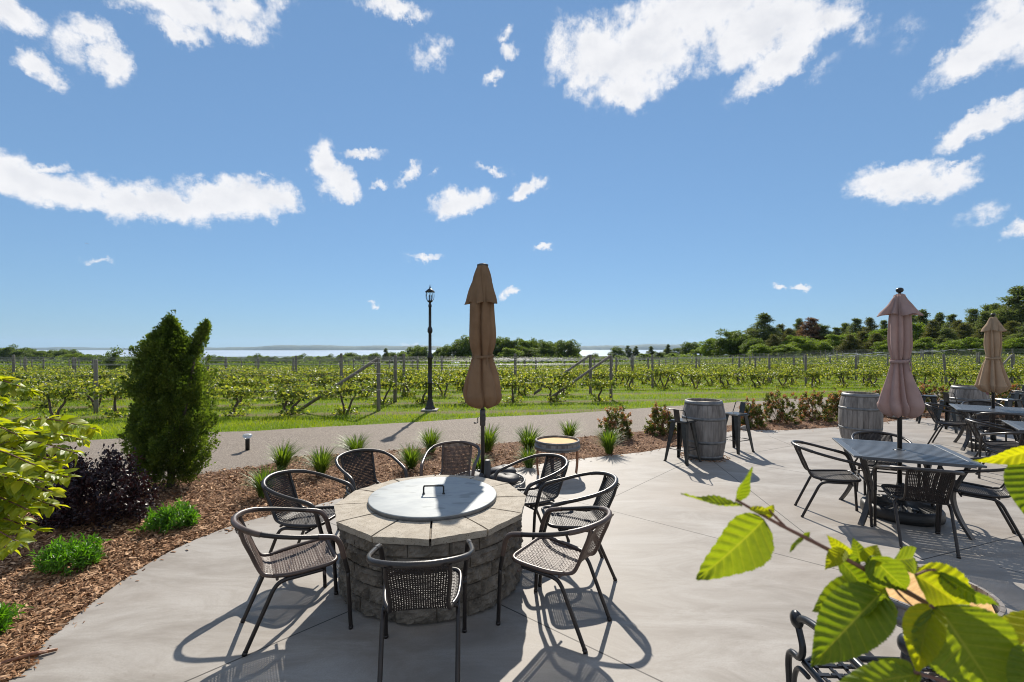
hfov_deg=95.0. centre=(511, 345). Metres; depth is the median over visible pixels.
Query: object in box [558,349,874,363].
trellis wires
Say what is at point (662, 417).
red tipped shrub
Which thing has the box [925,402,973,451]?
wicker armchair
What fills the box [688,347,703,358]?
broadleaf tree
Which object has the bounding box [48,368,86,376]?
grapevine
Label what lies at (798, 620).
cast metal armchair
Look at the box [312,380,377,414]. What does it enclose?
grapevine
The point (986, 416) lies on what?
wicker armchair
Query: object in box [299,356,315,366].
broadleaf tree
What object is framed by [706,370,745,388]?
grapevine
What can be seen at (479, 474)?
weight bag
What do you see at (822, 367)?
grapevine
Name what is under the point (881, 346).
broadleaf tree
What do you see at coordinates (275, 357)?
broadleaf tree
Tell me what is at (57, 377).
grapevine
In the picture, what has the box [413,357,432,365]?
broadleaf tree
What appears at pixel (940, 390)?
red tipped shrub
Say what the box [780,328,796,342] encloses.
pine tree
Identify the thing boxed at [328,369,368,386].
grapevine
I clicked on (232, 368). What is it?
grapevine
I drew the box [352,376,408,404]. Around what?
grapevine
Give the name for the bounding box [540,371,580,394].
grapevine
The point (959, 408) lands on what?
patio table
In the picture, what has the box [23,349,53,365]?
broadleaf tree
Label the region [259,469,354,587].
wicker armchair
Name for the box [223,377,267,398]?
grapevine
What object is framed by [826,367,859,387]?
grapevine
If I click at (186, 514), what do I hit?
perennial plant
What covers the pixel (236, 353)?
bay water
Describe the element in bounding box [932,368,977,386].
grapevine
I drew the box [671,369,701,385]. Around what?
grapevine
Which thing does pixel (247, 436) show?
path light
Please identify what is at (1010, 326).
pine tree
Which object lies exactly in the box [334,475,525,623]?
fire pit
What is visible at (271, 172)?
sky
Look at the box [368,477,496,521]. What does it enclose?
steel cover
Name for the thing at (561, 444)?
barrel end table
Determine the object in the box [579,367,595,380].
grapevine
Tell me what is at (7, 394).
grapevine
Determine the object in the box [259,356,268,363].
broadleaf tree
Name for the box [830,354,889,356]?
bird netting
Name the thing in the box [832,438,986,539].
patio table
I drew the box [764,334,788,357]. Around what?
pine tree
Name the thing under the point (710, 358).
trellis wires
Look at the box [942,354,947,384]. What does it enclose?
vineyard post
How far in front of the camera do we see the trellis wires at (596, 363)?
40.55 m
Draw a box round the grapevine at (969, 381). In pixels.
[953,367,977,383]
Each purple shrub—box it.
[24,444,165,532]
[34,443,101,497]
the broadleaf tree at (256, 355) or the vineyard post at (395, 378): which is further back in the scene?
the broadleaf tree at (256, 355)
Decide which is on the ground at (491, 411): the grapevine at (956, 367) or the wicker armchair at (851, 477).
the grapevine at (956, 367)
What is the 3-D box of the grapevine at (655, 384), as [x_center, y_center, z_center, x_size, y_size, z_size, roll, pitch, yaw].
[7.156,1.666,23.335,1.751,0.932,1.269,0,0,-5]
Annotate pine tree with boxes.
[380,348,390,363]
[624,345,633,357]
[632,346,639,355]
[645,346,655,356]
[663,344,671,354]
[743,312,783,344]
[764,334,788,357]
[775,323,787,341]
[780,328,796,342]
[791,318,804,335]
[796,317,824,348]
[813,324,834,353]
[832,327,843,335]
[835,334,865,355]
[839,323,849,334]
[843,318,864,337]
[854,333,885,353]
[855,331,867,347]
[858,317,880,333]
[877,320,887,329]
[912,315,916,322]
[913,309,939,331]
[914,319,942,348]
[932,312,946,330]
[933,328,960,353]
[941,313,957,334]
[943,319,971,338]
[950,323,973,338]
[961,308,979,330]
[967,328,1002,353]
[970,311,989,335]
[974,303,999,325]
[977,285,1023,333]
[979,304,988,314]
[1001,291,1023,332]
[1002,320,1021,341]
[1002,323,1023,351]
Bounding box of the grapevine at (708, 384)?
[699,371,720,385]
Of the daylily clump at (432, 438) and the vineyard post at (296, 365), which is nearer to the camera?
the daylily clump at (432, 438)
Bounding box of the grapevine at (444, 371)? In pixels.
[434,369,457,387]
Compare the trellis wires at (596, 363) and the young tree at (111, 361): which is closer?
the young tree at (111, 361)
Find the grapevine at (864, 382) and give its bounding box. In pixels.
[848,369,875,384]
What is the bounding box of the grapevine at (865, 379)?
[854,369,878,381]
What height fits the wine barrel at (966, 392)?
0.950 m
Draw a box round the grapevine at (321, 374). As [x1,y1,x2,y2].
[300,369,335,387]
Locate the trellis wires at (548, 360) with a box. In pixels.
[34,350,1007,369]
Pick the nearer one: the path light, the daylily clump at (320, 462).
the daylily clump at (320, 462)
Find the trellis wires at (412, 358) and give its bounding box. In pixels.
[99,356,883,364]
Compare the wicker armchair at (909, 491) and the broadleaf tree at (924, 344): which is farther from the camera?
the broadleaf tree at (924, 344)
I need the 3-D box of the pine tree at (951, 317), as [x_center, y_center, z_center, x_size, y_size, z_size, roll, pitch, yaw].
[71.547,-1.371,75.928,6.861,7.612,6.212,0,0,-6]
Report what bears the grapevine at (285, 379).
on the ground at (491, 411)
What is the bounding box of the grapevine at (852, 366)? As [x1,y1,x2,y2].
[846,364,869,376]
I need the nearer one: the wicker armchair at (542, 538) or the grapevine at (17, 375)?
the wicker armchair at (542, 538)
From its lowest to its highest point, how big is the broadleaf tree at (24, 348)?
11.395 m
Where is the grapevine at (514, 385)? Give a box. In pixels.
[500,375,538,402]
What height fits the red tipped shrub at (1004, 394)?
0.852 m
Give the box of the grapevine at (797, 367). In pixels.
[790,365,808,378]
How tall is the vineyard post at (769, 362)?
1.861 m
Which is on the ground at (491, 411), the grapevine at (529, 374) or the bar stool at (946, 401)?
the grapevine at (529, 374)
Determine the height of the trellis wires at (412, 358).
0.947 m
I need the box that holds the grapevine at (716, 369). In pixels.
[707,366,729,383]
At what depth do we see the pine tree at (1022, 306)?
66.65 m
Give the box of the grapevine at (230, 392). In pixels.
[206,383,273,416]
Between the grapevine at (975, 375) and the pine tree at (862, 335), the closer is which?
the grapevine at (975, 375)
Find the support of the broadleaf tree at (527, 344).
on the ground at (491, 411)
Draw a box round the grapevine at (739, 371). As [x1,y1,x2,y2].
[723,367,749,385]
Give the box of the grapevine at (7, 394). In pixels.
[0,391,22,417]
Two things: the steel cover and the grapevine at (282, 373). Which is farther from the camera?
the grapevine at (282, 373)
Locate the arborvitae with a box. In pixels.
[115,309,223,489]
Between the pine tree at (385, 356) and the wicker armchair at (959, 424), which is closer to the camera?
the wicker armchair at (959, 424)
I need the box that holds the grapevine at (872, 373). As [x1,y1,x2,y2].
[856,367,886,387]
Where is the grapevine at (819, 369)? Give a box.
[808,368,828,381]
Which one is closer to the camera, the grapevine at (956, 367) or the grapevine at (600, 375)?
the grapevine at (600, 375)
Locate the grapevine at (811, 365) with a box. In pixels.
[802,363,818,368]
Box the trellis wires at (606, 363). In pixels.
[2,351,1003,365]
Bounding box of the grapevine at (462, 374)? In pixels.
[444,369,467,390]
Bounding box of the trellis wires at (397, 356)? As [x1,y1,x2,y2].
[40,356,982,377]
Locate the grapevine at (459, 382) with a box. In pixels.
[440,376,465,402]
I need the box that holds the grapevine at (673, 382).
[659,367,682,383]
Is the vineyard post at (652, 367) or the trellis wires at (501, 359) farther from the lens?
the trellis wires at (501, 359)
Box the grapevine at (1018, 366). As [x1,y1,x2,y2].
[1007,363,1023,379]
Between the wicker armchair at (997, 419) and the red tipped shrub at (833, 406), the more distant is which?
the red tipped shrub at (833, 406)
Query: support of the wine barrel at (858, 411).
on the patio
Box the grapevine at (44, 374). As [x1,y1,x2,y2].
[31,371,62,381]
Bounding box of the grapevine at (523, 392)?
[501,374,544,395]
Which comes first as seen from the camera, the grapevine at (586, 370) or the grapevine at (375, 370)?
the grapevine at (375, 370)
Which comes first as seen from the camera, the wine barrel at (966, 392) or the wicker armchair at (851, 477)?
the wicker armchair at (851, 477)
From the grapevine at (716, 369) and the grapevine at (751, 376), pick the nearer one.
the grapevine at (751, 376)
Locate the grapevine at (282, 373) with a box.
[266,370,300,385]
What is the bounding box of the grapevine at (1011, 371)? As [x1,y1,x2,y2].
[1005,366,1023,384]
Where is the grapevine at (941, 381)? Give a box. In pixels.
[932,367,950,384]
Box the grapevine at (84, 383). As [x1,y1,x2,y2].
[62,378,121,407]
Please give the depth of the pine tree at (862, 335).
67.68 m
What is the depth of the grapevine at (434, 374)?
20.04 m
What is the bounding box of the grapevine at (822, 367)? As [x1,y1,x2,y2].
[814,366,840,379]
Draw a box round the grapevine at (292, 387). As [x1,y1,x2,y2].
[254,382,317,405]
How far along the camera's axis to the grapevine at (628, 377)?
23.20 m
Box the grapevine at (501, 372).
[497,369,513,389]
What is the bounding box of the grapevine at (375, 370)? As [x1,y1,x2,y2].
[363,367,390,383]
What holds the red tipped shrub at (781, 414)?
on the mulch bed
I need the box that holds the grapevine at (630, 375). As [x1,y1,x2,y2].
[614,369,647,389]
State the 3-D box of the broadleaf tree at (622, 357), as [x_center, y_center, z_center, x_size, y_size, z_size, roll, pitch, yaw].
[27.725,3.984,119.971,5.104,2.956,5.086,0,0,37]
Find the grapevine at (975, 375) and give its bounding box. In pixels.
[967,371,978,378]
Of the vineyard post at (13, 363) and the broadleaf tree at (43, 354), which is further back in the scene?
the broadleaf tree at (43, 354)
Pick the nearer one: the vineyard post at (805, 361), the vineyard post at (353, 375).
the vineyard post at (353, 375)
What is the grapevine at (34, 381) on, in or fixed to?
on the ground at (491, 411)
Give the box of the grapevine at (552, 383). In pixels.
[532,377,578,402]
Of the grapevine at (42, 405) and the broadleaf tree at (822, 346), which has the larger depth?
the broadleaf tree at (822, 346)
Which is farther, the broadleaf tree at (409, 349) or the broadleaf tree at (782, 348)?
the broadleaf tree at (409, 349)
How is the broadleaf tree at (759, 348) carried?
on the ground at (491, 411)
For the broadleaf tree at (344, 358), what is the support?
on the ground at (491, 411)
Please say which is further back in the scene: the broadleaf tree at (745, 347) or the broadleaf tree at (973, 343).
the broadleaf tree at (745, 347)
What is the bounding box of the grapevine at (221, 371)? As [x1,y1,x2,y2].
[205,366,238,386]
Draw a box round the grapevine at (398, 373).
[380,368,421,390]
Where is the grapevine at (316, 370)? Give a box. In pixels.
[303,366,334,385]
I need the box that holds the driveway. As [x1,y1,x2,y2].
[46,389,1021,498]
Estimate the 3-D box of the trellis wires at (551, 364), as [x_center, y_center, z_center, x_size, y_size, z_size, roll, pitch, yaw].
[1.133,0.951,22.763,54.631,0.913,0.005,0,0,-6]
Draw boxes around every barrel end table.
[534,435,580,476]
[861,563,1006,627]
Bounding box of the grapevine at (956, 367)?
[946,365,971,380]
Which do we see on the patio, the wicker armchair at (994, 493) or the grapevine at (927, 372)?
the wicker armchair at (994, 493)
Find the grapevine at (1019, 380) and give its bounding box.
[1004,367,1023,382]
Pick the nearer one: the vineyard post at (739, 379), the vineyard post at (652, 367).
the vineyard post at (652, 367)
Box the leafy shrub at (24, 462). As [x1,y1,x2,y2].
[0,375,107,560]
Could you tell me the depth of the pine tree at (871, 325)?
77.62 m
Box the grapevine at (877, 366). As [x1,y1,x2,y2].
[871,364,888,376]
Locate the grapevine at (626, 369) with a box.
[613,367,630,382]
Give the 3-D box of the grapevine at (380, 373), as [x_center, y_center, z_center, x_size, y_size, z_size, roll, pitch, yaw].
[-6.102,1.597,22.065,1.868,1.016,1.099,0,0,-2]
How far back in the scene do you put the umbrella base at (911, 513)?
4.97 m
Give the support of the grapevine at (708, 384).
on the ground at (491, 411)
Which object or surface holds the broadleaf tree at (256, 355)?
on the ground at (491, 411)
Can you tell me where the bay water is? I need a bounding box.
[37,350,725,363]
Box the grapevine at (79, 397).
[46,375,92,399]
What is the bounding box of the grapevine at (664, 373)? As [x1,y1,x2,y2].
[641,367,681,388]
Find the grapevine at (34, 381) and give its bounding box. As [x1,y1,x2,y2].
[11,374,58,400]
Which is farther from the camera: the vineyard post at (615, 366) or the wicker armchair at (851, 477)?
the vineyard post at (615, 366)
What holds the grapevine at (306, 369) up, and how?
on the ground at (491, 411)
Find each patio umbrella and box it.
[463,263,501,473]
[877,288,924,484]
[974,313,1011,425]
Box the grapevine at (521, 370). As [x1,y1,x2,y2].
[508,368,531,381]
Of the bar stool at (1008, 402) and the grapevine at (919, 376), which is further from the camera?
the grapevine at (919, 376)
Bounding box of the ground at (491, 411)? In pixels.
[2,355,1023,440]
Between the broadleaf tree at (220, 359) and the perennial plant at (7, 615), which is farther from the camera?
the broadleaf tree at (220, 359)
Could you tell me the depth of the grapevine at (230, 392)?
12.80 m
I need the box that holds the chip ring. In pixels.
[680,452,730,461]
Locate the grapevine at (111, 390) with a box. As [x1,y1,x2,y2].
[78,380,135,418]
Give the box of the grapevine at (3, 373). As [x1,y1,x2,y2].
[0,369,29,378]
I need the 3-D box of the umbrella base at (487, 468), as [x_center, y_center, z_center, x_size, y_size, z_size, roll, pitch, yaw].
[-0.330,1.708,6.330,1.028,0.319,1.028,0,0,0]
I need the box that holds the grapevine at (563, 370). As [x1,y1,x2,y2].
[549,368,585,389]
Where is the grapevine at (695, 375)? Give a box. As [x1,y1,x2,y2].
[677,371,715,388]
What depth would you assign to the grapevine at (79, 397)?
16.54 m
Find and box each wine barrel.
[682,398,726,460]
[838,391,882,440]
[949,385,990,429]
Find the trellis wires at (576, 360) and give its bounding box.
[82,349,968,365]
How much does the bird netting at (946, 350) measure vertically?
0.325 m
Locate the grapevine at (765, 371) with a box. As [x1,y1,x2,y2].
[750,367,778,384]
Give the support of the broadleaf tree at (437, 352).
on the ground at (491, 411)
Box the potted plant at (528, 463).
[513,444,541,467]
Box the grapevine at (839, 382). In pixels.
[827,366,858,384]
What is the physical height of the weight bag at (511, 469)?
0.157 m
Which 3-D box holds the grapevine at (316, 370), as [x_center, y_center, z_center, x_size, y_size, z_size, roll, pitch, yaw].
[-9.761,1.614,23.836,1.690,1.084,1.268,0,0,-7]
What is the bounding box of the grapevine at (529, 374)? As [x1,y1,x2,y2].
[512,369,546,389]
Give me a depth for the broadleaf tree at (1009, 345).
53.78 m
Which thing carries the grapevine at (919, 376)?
on the ground at (491, 411)
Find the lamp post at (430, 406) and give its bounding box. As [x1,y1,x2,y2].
[421,287,438,411]
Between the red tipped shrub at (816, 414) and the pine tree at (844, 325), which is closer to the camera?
the red tipped shrub at (816, 414)
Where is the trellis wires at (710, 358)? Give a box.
[59,354,1009,368]
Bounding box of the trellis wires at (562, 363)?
[0,349,928,363]
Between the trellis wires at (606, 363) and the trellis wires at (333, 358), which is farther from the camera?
the trellis wires at (606, 363)
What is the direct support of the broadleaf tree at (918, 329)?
on the ground at (491, 411)
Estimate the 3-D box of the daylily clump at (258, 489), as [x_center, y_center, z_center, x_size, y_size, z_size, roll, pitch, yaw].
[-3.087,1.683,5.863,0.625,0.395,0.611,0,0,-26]
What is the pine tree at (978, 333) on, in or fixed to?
on the ground at (491, 411)
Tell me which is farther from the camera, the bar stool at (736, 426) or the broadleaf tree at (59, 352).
the broadleaf tree at (59, 352)
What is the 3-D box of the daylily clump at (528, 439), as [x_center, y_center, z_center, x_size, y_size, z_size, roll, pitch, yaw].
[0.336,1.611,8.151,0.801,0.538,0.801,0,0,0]
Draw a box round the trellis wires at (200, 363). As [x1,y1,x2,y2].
[54,362,333,392]
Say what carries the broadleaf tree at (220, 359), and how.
on the ground at (491, 411)
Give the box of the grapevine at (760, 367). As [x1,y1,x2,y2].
[747,366,766,379]
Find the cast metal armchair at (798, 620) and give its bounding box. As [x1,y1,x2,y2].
[785,610,950,681]
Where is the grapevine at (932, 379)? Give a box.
[924,367,947,380]
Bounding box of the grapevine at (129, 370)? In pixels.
[115,368,131,373]
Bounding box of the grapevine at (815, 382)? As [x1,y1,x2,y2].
[801,371,834,384]
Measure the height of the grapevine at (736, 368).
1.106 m
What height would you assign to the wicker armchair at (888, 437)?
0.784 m
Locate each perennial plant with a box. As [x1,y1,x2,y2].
[0,601,33,634]
[29,531,111,577]
[128,496,200,534]
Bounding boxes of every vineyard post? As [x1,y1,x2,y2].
[12,355,14,372]
[93,359,97,413]
[295,356,296,382]
[297,358,379,411]
[340,353,342,387]
[393,355,396,401]
[402,354,404,394]
[514,354,516,389]
[534,354,591,394]
[548,355,612,399]
[615,357,616,380]
[631,354,633,383]
[651,355,653,387]
[738,357,740,380]
[768,354,770,383]
[804,355,806,385]
[855,355,856,380]
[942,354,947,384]
[1003,354,1012,382]
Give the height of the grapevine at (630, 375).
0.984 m
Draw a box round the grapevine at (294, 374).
[263,369,308,390]
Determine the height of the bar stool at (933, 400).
0.856 m
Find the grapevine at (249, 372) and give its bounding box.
[235,369,269,387]
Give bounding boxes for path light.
[243,433,252,449]
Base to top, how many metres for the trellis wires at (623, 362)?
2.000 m
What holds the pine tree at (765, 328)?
on the ground at (491, 411)
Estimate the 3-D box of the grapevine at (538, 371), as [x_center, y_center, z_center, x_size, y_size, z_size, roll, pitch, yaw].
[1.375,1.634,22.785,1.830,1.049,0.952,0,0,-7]
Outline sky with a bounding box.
[0,0,1023,347]
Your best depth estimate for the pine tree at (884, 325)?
83.84 m
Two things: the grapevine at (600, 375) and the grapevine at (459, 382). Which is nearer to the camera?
the grapevine at (459, 382)
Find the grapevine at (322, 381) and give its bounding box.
[304,375,350,396]
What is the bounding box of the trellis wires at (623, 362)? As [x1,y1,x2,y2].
[297,349,941,368]
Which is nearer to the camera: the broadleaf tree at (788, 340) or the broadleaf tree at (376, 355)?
the broadleaf tree at (788, 340)
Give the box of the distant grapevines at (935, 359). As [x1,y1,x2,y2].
[0,353,1023,377]
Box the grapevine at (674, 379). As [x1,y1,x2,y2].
[663,367,680,380]
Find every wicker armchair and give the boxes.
[230,507,352,656]
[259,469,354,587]
[335,448,407,529]
[366,539,474,681]
[419,441,480,476]
[493,453,569,541]
[496,506,613,653]
[531,471,619,586]
[791,440,873,526]
[851,431,920,500]
[873,465,964,558]
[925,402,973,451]
[931,456,1023,545]
[961,400,1007,440]
[965,418,1019,474]
[974,412,1023,455]
[978,432,1023,478]
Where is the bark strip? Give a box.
[1,648,57,663]
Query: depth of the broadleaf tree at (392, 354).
164.35 m
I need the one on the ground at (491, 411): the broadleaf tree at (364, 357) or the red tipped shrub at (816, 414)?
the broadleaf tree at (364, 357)
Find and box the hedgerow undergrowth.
[0,353,841,366]
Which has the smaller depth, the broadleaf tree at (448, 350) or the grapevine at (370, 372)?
the grapevine at (370, 372)
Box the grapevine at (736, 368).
[729,365,754,383]
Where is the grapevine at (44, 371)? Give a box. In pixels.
[23,368,53,385]
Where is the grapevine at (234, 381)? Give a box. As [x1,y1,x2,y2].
[212,374,274,405]
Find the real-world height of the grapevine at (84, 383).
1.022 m
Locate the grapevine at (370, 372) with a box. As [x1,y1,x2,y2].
[338,369,382,389]
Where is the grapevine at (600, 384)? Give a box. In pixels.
[575,378,625,401]
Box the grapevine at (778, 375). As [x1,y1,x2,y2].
[765,369,801,387]
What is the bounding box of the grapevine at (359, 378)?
[338,371,390,396]
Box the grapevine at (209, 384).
[207,379,220,392]
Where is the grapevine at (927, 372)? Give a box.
[912,367,946,386]
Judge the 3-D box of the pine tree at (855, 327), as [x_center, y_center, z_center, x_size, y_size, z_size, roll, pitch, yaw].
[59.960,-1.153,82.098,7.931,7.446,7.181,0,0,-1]
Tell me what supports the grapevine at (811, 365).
on the ground at (491, 411)
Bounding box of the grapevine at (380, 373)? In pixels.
[366,369,392,386]
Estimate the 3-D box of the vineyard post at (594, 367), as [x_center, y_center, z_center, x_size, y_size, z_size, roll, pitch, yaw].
[2.416,1.265,16.566,2.346,1.847,0.118,0,0,-7]
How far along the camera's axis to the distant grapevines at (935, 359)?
44.42 m
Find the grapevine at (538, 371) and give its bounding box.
[522,368,552,386]
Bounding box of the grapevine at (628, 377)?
[615,370,644,386]
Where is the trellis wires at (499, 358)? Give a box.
[28,356,958,370]
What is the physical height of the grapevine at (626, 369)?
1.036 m
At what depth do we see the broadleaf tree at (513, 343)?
116.68 m
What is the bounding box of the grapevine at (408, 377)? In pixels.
[383,371,426,396]
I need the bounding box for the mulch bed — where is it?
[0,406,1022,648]
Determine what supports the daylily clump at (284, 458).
on the mulch bed
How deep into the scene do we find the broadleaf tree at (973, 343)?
53.59 m
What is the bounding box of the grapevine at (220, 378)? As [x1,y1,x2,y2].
[205,376,228,397]
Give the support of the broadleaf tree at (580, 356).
on the ground at (491, 411)
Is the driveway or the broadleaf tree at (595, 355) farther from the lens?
the broadleaf tree at (595, 355)
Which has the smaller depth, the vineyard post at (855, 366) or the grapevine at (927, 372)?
the grapevine at (927, 372)
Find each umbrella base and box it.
[464,459,525,488]
[860,483,945,526]
[967,435,1007,450]
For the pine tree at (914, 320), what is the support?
on the ground at (491, 411)
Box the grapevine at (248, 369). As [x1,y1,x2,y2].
[235,365,256,370]
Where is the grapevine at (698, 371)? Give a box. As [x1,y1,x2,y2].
[685,368,707,383]
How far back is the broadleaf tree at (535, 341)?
123.88 m
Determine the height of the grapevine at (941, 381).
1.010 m
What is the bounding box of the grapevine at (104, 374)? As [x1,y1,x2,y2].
[66,369,120,379]
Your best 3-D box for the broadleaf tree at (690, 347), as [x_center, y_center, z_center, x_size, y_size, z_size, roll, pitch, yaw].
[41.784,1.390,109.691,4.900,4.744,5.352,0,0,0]
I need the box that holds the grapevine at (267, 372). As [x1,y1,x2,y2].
[240,367,275,382]
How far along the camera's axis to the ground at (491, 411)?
15.54 m
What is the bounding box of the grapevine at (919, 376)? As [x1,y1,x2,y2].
[911,369,935,384]
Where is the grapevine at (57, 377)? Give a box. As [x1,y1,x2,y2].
[32,371,79,382]
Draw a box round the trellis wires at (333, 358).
[202,358,589,379]
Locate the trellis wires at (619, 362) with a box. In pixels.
[27,348,1002,364]
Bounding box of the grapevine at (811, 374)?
[793,368,833,387]
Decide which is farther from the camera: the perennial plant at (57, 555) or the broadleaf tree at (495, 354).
the broadleaf tree at (495, 354)
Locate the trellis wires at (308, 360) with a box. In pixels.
[59,359,604,386]
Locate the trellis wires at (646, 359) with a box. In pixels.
[328,354,1006,370]
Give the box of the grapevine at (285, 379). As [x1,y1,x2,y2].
[266,374,310,397]
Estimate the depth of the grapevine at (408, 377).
17.71 m
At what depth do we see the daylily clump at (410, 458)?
7.11 m
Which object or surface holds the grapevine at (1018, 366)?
on the ground at (491, 411)
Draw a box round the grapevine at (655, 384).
[641,371,665,386]
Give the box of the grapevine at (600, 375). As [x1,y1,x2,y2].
[580,370,617,389]
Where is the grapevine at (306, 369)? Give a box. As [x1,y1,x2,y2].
[299,367,323,383]
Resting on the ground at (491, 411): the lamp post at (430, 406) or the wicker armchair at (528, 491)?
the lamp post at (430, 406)
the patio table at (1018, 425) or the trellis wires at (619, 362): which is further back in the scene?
the trellis wires at (619, 362)
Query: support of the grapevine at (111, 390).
on the ground at (491, 411)
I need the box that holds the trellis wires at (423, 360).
[30,351,1005,366]
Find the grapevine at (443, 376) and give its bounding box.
[424,372,465,395]
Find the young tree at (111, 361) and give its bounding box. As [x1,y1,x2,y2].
[85,345,129,377]
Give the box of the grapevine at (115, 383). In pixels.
[98,376,134,399]
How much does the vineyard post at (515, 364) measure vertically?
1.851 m
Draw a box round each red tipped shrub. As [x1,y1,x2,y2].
[597,406,633,440]
[642,401,676,436]
[737,396,766,428]
[761,389,803,423]
[797,389,837,421]
[822,387,841,418]
[872,388,885,415]
[919,380,948,411]
[920,385,926,412]
[989,391,1010,406]
[1000,381,1022,405]
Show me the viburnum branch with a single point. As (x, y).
(951, 633)
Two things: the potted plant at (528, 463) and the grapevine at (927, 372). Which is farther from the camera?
the grapevine at (927, 372)
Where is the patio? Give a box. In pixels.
[9,418,1023,681]
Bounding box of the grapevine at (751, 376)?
[738,371,775,387]
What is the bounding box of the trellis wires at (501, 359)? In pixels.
[0,352,1003,368]
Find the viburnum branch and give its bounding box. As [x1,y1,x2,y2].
[681,446,1023,681]
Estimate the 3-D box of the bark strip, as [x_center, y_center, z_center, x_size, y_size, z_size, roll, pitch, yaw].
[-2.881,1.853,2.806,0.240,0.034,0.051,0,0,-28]
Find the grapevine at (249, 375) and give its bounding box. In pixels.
[227,371,270,391]
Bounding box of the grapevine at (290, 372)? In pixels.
[274,370,305,385]
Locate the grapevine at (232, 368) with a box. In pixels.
[226,365,246,378]
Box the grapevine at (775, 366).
[762,364,785,375]
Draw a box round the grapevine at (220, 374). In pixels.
[207,370,235,391]
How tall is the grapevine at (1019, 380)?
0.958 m
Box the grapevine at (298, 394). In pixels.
[258,385,328,415]
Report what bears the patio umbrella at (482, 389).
in the umbrella base at (487, 468)
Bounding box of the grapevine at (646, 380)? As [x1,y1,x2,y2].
[634,368,655,383]
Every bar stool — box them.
[663,408,701,465]
[725,401,754,453]
[916,387,937,423]
[934,392,965,433]
[995,390,1023,421]
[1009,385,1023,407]
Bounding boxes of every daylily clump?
[241,464,287,497]
[260,441,311,469]
[298,445,338,473]
[327,431,371,456]
[392,442,431,468]
[411,428,444,453]
[471,453,494,469]
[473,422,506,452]
[511,422,550,451]
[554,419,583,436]
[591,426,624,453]
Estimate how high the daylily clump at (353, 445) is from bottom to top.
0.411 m
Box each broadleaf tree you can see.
[0,343,27,362]
[13,347,33,362]
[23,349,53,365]
[49,349,71,363]
[55,353,85,364]
[59,348,79,353]
[76,354,96,365]
[212,356,230,365]
[251,353,260,363]
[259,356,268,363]
[265,356,281,365]
[281,356,290,365]
[297,353,310,363]
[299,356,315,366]
[311,356,328,366]
[324,353,335,365]
[333,355,351,364]
[344,352,357,365]
[349,354,369,364]
[368,352,381,365]
[388,352,395,365]
[396,351,412,364]
[405,347,416,359]
[409,345,427,362]
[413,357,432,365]
[433,347,445,362]
[438,344,457,365]
[451,339,470,365]
[456,335,471,361]
[493,336,512,365]
[493,351,499,363]
[498,347,523,365]
[505,337,528,363]
[518,340,539,359]
[522,346,544,365]
[529,337,542,350]
[538,339,557,363]
[540,348,558,366]
[553,339,581,365]
[566,349,581,362]
[585,353,600,364]
[595,356,609,363]
[607,346,626,358]
[614,355,627,363]
[635,353,654,361]
[653,351,665,358]
[664,353,679,360]
[672,347,681,355]
[678,354,690,361]
[679,342,698,356]
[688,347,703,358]
[697,337,723,357]
[710,328,753,356]
[722,334,751,355]
[739,337,766,356]
[746,343,774,357]
[767,344,800,358]
[781,335,810,345]
[785,337,815,354]
[807,340,836,354]
[822,334,857,352]
[863,328,887,348]
[869,340,889,356]
[911,337,939,354]
[912,322,928,348]
[934,340,970,355]
[957,337,984,355]
[1002,337,1023,354]
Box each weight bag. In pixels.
[464,471,484,477]
[489,473,519,484]
[491,464,516,474]
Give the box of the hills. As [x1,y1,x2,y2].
[0,344,709,349]
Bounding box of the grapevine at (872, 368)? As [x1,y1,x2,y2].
[859,365,883,379]
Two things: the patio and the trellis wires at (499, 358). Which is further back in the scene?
the trellis wires at (499, 358)
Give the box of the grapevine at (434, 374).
[413,370,450,390]
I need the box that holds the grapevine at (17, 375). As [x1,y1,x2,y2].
[2,369,42,391]
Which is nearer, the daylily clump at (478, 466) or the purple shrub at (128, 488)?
the purple shrub at (128, 488)
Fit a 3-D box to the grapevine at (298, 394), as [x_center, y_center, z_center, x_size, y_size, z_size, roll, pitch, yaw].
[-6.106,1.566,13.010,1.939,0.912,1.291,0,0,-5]
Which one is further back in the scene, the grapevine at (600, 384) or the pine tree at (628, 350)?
the pine tree at (628, 350)
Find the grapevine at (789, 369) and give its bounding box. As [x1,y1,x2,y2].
[774,366,804,384]
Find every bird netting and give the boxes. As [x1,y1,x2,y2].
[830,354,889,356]
[846,351,937,353]
[912,349,983,351]
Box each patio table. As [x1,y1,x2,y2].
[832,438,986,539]
[949,404,1023,450]
[1001,420,1023,441]
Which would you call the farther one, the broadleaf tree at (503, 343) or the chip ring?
the broadleaf tree at (503, 343)
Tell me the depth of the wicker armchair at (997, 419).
7.69 m
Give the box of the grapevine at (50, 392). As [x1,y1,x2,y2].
[23,383,87,417]
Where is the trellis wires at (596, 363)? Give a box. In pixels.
[347,349,1023,369]
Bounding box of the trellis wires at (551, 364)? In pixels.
[111,357,961,374]
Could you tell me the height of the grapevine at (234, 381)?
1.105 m
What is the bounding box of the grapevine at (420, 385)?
[398,374,450,403]
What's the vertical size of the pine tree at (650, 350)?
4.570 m
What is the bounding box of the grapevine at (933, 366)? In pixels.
[918,364,946,378]
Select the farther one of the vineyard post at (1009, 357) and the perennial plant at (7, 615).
the vineyard post at (1009, 357)
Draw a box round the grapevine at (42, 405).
[23,379,71,408]
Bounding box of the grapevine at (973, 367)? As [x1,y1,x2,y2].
[964,363,981,380]
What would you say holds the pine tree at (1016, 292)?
on the ground at (491, 411)
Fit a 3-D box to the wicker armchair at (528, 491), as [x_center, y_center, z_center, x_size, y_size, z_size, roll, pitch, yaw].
[0.198,1.483,4.492,0.697,0.784,0.603,0,0,-33]

